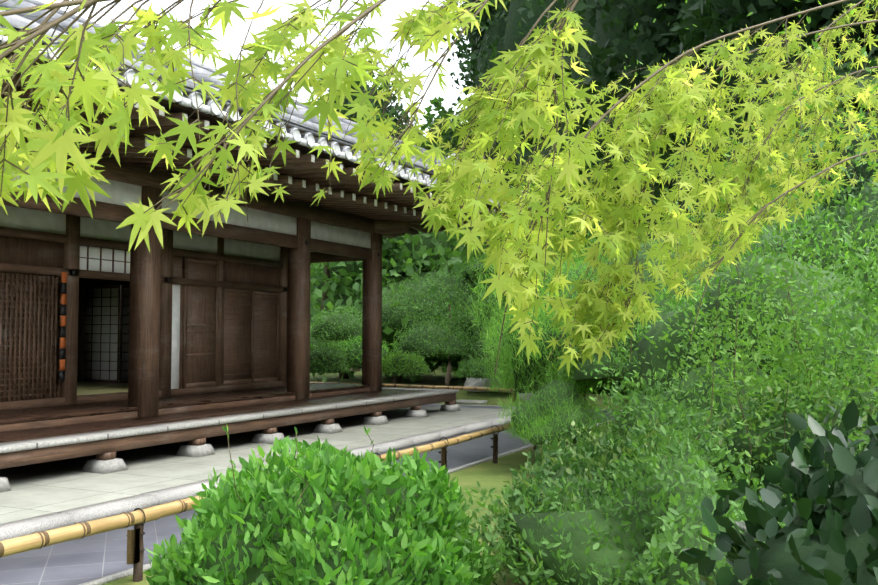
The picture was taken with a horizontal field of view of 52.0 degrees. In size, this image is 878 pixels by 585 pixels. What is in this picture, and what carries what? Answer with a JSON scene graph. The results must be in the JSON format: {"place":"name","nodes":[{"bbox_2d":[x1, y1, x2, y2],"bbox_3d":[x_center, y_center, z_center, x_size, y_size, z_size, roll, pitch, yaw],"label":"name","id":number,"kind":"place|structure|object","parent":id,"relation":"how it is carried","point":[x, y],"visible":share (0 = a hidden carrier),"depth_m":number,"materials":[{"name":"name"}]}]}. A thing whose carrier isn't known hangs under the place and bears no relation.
{"place":"outdoors","nodes":[
{"label":"outdoors","id":0,"kind":"place"},
{"bbox_2d":[77,245,129,381],"bbox_3d":[-7.491,0.338,14.072,5.950,2.320,8.500,-1,-3,26],"label":"building room shell","id":1,"kind":"object","parent":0,"point":[83,282],"visible":0.07,"depth_m":16.20},
{"bbox_2d":[79,246,129,379],"bbox_3d":[-4.995,0.478,14.477,4.260,2.040,1.488,-8,-8,70],"label":"shoji paper","id":2,"kind":"object","parent":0,"point":[94,264],"visible":0.31,"depth_m":15.92,"materials":[{"name":"white paper"}]},
{"bbox_2d":[72,240,379,290],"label":"metal fittings","id":3,"kind":"object","parent":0,"point":[168,279],"visible":0.54,"depth_m":13.75,"materials":[{"name":"black metal"}]},
{"bbox_2d":[37,0,473,135],"label":"sky","id":4,"kind":"structure","parent":0,"point":[231,42],"materials":[{"name":"white"}]},
{"bbox_2d":[0,404,621,584],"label":"path tiles","id":5,"kind":"object","parent":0,"point":[84,559],"visible":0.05,"depth_m":6.42,"materials":[{"name":"grey stone"}]},
{"bbox_2d":[102,362,645,584],"bbox_3d":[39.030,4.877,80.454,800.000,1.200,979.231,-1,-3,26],"label":"ground moss","id":6,"kind":"object","parent":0,"point":[488,475],"visible":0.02,"depth_m":10.72,"materials":[{"name":"green plant"}]},
{"bbox_2d":[0,415,510,540],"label":"granite kerb","id":7,"kind":"object","parent":6,"relation":"on","point":[40,523],"visible":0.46,"depth_m":7.98,"materials":[{"name":"white stone"}]},
{"bbox_2d":[0,406,514,523],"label":"concrete apron","id":8,"kind":"object","parent":6,"relation":"on","point":[39,489],"visible":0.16,"depth_m":10.14,"materials":[{"name":"grey concrete"}]},
{"bbox_2d":[0,139,455,468],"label":"wooden beams","id":9,"kind":"structure","parent":8,"relation":"on","point":[130,173],"depth_m":12.47,"materials":[{"name":"brown wood"}]},
{"bbox_2d":[59,272,66,380],"bbox_3d":[-4.983,0.379,11.932,0.023,1.301,0.080,-1,-3,26],"label":"hanging ornament","id":10,"kind":"object","parent":9,"relation":"attached to","point":[63,300],"visible":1,"depth_m":11.92,"materials":[{"name":"orange wood"}]},
{"bbox_2d":[0,236,276,401],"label":"wooden doors","id":11,"kind":"structure","parent":9,"relation":"attached to","point":[201,304],"depth_m":14.38,"materials":[{"name":"brown wood"}]},
{"bbox_2d":[0,161,370,388],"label":"building plaster bands","id":12,"kind":"object","parent":9,"relation":"attached to","point":[119,193],"visible":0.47,"depth_m":13.89,"materials":[{"name":"white paint"}]},
{"bbox_2d":[1,34,530,236],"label":"roof eaves","id":13,"kind":"object","parent":9,"relation":"attached to","point":[305,168],"visible":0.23,"depth_m":11.88,"materials":[{"name":"brown wood"}]},
{"bbox_2d":[5,47,498,209],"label":"building soffit boards","id":14,"kind":"object","parent":13,"relation":"attached to","point":[214,122],"depth_m":11.62,"materials":[{"name":"wood"}]},
{"bbox_2d":[14,62,501,224],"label":"rafter ends","id":15,"kind":"object","parent":13,"relation":"attached to","point":[189,151],"visible":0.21,"depth_m":11.83,"materials":[{"name":"wood"}]},
{"bbox_2d":[0,0,530,201],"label":"roof tiles","id":16,"kind":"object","parent":13,"relation":"on","point":[205,72],"visible":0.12,"depth_m":15.28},
{"bbox_2d":[77,382,127,395],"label":"tatami floor","id":17,"kind":"structure","parent":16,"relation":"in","point":[91,389],"depth_m":14.12,"materials":[{"name":"wicker"}]},
{"bbox_2d":[77,383,127,390],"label":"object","id":18,"kind":"object","parent":17,"relation":"attached to","point":[101,388],"depth_m":14.11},
{"bbox_2d":[0,383,431,442],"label":"veranda floor","id":19,"kind":"structure","parent":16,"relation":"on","point":[13,416],"depth_m":12.03,"materials":[{"name":"brown wood"}]},
{"bbox_2d":[0,389,458,452],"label":"veranda edge","id":20,"kind":"object","parent":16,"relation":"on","point":[22,445],"visible":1,"depth_m":10.84,"materials":[{"name":"grey wood"}]},
{"bbox_2d":[0,10,489,200],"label":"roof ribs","id":21,"kind":"object","parent":16,"relation":"attached to","point":[288,129],"visible":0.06,"depth_m":11.15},
{"bbox_2d":[82,220,409,382],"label":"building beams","id":22,"kind":"structure","parent":16,"relation":"attached to","point":[387,226],"depth_m":16.90,"materials":[{"name":"brown wood"}]},
{"bbox_2d":[0,24,529,207],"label":"eave-end tiles","id":23,"kind":"object","parent":16,"relation":"attached to","point":[211,108],"visible":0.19,"depth_m":9.69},
{"bbox_2d":[0,404,459,491],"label":"foundation stones","id":24,"kind":"object","parent":8,"relation":"on","point":[108,466],"visible":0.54,"depth_m":10.98,"materials":[{"name":"grey stone"}]},
{"bbox_2d":[0,186,454,460],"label":"wooden pillars","id":25,"kind":"structure","parent":24,"relation":"on","point":[150,339],"depth_m":13.65,"materials":[{"name":"brown wood"}]},
{"bbox_2d":[78,403,622,584],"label":"path edge stones","id":26,"kind":"object","parent":6,"relation":"on","point":[114,576],"depth_m":6.00,"materials":[{"name":"stone"}]},
{"bbox_2d":[133,393,585,581],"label":"rail stakes","id":27,"kind":"object","parent":6,"relation":"on","point":[137,572],"visible":0.08,"depth_m":5.65,"materials":[{"name":"brown wood"}]},
{"bbox_2d":[0,382,513,556],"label":"bamboo rail poles","id":28,"kind":"object","parent":27,"relation":"on","point":[16,545],"visible":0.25,"depth_m":5.61,"materials":[{"name":"yellow wood"}]},
{"bbox_2d":[0,382,511,557],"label":"bamboo rail","id":29,"kind":"object","parent":28,"relation":"attached to","point":[47,537],"visible":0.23,"depth_m":5.55,"materials":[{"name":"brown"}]},
{"bbox_2d":[126,382,499,551],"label":"rail rope ties","id":30,"kind":"object","parent":27,"relation":"attached to","point":[373,453],"visible":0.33,"depth_m":8.36,"materials":[{"name":"black"}]},
{"bbox_2d":[127,392,582,563],"bbox_3d":[-2.864,1.815,10.589,8.800,0.210,19.865,-1,-3,26],"label":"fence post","id":31,"kind":"object","parent":27,"relation":"on","point":[133,546],"visible":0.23,"depth_m":5.58,"materials":[{"name":"brown wood"}]},
{"bbox_2d":[320,155,534,385],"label":"tree trunks","id":32,"kind":"object","parent":6,"relation":"on","point":[397,379],"visible":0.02,"depth_m":29.14,"materials":[{"name":"brown plant"}]},
{"bbox_2d":[318,0,604,184],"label":"dark foliage","id":33,"kind":"object","parent":6,"relation":"on","point":[467,55],"visible":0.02,"depth_m":41.63,"materials":[{"name":"green plant"}]},
{"bbox_2d":[310,96,640,382],"bbox_3d":[-0.374,-3.148,34.895,16.705,14.104,23.116,2,-3,-35],"label":"foliage","id":34,"kind":"object","parent":6,"relation":"on","point":[347,287],"visible":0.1,"depth_m":28.03,"materials":[{"name":"green plant"}]},
{"bbox_2d":[451,234,549,300],"bbox_3d":[1.936,-0.780,27.481,5.165,2.608,3.176,-1,-3,26],"label":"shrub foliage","id":35,"kind":"object","parent":34,"relation":"on","point":[478,257],"visible":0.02,"depth_m":27.17,"materials":[{"name":"green plant"}]},
{"bbox_2d":[143,192,877,584],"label":"shrub foliage","id":36,"kind":"object","parent":6,"relation":"on","point":[219,508],"visible":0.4,"depth_m":3.08,"materials":[{"name":"green plant"}]},
{"bbox_2d":[226,428,373,506],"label":"shrub sprigs","id":37,"kind":"object","parent":36,"relation":"attached to","point":[289,467],"visible":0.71,"depth_m":2.99,"materials":[{"name":"green plant"}]},
{"bbox_2d":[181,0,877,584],"bbox_3d":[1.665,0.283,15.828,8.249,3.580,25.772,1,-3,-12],"label":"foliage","id":38,"kind":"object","parent":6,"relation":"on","point":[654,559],"visible":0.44,"depth_m":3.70,"materials":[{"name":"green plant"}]},
{"bbox_2d":[456,377,645,403],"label":"garden rocks","id":39,"kind":"object","parent":6,"relation":"on","point":[474,382],"visible":0.15,"depth_m":24.20,"materials":[{"name":"grey stone"}]},
{"bbox_2d":[462,207,642,445],"bbox_3d":[1.671,0.254,10.975,2.627,2.921,3.020,-1,-3,26],"label":"shrub","id":40,"kind":"object","parent":6,"relation":"on","point":[508,367],"visible":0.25,"depth_m":10.43,"materials":[{"name":"green plant"}]},
{"bbox_2d":[310,139,877,346],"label":"shrub","id":41,"kind":"object","parent":6,"relation":"on","point":[844,213],"depth_m":8.71,"materials":[{"name":"green plant"}]},
{"bbox_2d":[382,0,877,511],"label":"foliage","id":42,"kind":"object","parent":6,"relation":"on","point":[776,378],"visible":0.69,"depth_m":4.34,"materials":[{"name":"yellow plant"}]},
{"bbox_2d":[469,351,877,584],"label":"shrub","id":43,"kind":"object","parent":6,"relation":"on","point":[607,450],"visible":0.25,"depth_m":4.73,"materials":[{"name":"green plant"}]},
{"bbox_2d":[517,0,877,240],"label":"trees","id":44,"kind":"object","parent":6,"relation":"on","point":[704,18],"visible":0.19,"depth_m":18.26,"materials":[{"name":"green plant"}]},
{"bbox_2d":[676,399,877,584],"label":"foliage","id":45,"kind":"object","parent":6,"relation":"on","point":[809,485],"visible":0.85,"depth_m":1.65,"materials":[{"name":"green plant"}]},
{"bbox_2d":[695,153,877,478],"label":"shrub stems","id":46,"kind":"object","parent":6,"relation":"on","point":[755,361],"visible":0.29,"depth_m":4.05,"materials":[{"name":"green plant"}]},
{"bbox_2d":[382,387,439,389],"bbox_3d":[-4.215,2.027,19.665,9.390,0.054,0.340,-1,-3,26],"label":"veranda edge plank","id":47,"kind":"object","parent":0,"point":[410,388],"visible":0.14,"depth_m":17.98,"materials":[{"name":"grey wood"}]},
{"bbox_2d":[0,0,877,377],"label":"maple","id":48,"kind":"object","parent":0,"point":[48,148],"depth_m":2.13,"materials":[{"name":"green plant"}]}
]}

